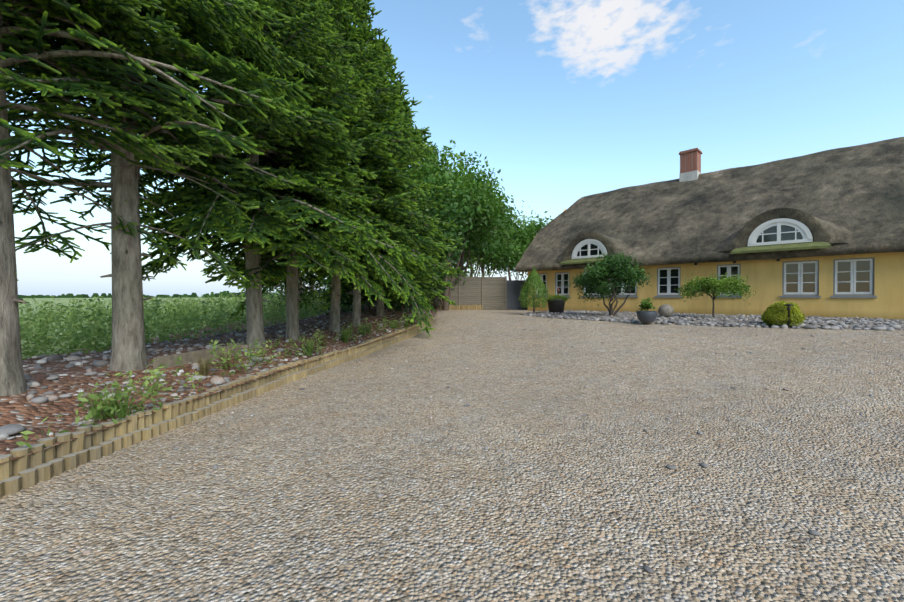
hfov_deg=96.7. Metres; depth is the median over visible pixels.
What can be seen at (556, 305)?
pot
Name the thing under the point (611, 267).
shrub
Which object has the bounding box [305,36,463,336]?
fir
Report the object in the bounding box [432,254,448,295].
conifer tree
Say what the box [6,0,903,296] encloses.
sky
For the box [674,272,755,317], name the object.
standard tree
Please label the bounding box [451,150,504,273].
tree
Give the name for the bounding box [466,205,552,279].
tree
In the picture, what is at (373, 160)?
fir
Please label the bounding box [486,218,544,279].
tree
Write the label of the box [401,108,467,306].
fir
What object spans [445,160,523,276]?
tree
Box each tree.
[370,157,490,310]
[407,140,514,309]
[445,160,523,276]
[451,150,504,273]
[457,206,534,276]
[465,195,523,276]
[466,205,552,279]
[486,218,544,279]
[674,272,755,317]
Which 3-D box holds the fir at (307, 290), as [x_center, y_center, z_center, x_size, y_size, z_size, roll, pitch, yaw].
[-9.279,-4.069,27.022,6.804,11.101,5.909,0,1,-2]
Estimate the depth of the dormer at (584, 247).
17.51 m
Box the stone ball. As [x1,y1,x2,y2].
[658,304,673,316]
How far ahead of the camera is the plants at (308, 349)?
3.92 m
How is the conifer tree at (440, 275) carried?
on the ground
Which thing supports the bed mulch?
on the ground
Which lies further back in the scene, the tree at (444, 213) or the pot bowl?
the tree at (444, 213)
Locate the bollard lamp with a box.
[784,304,793,327]
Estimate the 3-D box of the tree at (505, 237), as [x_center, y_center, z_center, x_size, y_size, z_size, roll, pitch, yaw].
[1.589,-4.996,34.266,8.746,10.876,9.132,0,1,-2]
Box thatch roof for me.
[515,137,903,271]
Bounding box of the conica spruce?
[518,266,549,312]
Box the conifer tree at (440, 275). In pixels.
[387,246,458,307]
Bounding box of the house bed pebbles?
[535,310,903,329]
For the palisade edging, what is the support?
on the ground
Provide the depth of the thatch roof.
15.19 m
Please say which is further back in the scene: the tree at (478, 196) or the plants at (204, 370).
the tree at (478, 196)
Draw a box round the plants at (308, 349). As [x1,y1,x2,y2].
[74,312,427,418]
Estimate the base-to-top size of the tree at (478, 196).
8.337 m
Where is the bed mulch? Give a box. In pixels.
[0,306,439,463]
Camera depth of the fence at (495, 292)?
21.61 m
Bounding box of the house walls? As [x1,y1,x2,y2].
[528,209,903,318]
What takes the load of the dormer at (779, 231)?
on the thatch roof
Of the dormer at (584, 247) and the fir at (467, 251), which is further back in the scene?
the fir at (467, 251)
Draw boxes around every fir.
[0,0,289,395]
[0,0,348,370]
[37,0,377,347]
[140,0,437,340]
[205,0,461,332]
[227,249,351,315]
[264,0,451,326]
[270,273,331,301]
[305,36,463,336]
[320,79,457,307]
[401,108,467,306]
[408,124,464,303]
[426,141,468,275]
[441,166,484,276]
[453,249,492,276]
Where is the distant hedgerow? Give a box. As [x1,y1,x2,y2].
[18,291,273,297]
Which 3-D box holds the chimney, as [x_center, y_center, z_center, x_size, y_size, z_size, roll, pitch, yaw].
[10.931,-5.948,18.423,0.720,1.800,0.780,-1,1,-45]
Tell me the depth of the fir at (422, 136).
20.60 m
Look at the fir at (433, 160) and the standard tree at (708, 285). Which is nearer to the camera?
the standard tree at (708, 285)
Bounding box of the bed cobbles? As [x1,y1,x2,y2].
[523,310,903,330]
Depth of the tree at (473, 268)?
31.49 m
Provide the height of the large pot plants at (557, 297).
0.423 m
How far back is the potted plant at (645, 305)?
11.16 m
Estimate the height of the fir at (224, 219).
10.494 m
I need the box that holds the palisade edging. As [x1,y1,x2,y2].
[0,315,434,498]
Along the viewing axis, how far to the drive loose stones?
4.17 m
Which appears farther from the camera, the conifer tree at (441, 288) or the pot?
the conifer tree at (441, 288)
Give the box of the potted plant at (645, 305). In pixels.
[636,298,654,310]
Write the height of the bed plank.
0.231 m
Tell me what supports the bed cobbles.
on the ground
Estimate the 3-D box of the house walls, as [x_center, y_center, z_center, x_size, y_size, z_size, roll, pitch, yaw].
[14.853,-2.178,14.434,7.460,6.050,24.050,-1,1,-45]
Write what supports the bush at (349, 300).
on the bed mulch
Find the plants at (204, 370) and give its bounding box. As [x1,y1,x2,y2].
[193,333,328,375]
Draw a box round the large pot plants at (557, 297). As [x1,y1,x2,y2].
[547,294,570,301]
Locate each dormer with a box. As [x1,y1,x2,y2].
[556,231,631,264]
[715,208,852,253]
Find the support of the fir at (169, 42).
attached to the bed mulch
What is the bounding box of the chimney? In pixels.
[679,148,701,181]
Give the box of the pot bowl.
[637,311,656,322]
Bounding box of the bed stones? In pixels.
[0,304,431,446]
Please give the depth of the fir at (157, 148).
4.24 m
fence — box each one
[346,276,527,309]
[436,305,482,309]
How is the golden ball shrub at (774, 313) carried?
on the house bed pebbles
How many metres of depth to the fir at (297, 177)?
8.28 m
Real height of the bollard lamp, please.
0.555 m
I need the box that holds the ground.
[0,297,903,601]
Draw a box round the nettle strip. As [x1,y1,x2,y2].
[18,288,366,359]
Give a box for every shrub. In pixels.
[565,250,657,315]
[761,300,805,325]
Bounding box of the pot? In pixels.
[547,299,564,312]
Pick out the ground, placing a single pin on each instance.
(268, 509)
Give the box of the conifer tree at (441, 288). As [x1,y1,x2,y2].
[419,261,453,307]
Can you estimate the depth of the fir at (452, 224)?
15.05 m
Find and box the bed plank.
[153,344,240,369]
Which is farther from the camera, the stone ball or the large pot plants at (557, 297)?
the large pot plants at (557, 297)
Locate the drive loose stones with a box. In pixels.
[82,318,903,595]
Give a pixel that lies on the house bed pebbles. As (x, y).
(733, 321)
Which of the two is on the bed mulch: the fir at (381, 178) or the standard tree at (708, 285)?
the fir at (381, 178)
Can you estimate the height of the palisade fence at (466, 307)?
0.329 m
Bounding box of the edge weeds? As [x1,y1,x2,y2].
[16,313,424,447]
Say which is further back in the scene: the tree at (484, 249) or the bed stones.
the tree at (484, 249)
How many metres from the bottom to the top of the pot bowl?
0.330 m
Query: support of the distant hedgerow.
on the ground
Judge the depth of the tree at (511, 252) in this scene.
36.49 m
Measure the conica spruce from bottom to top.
1.982 m
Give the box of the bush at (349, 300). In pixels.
[318,270,423,316]

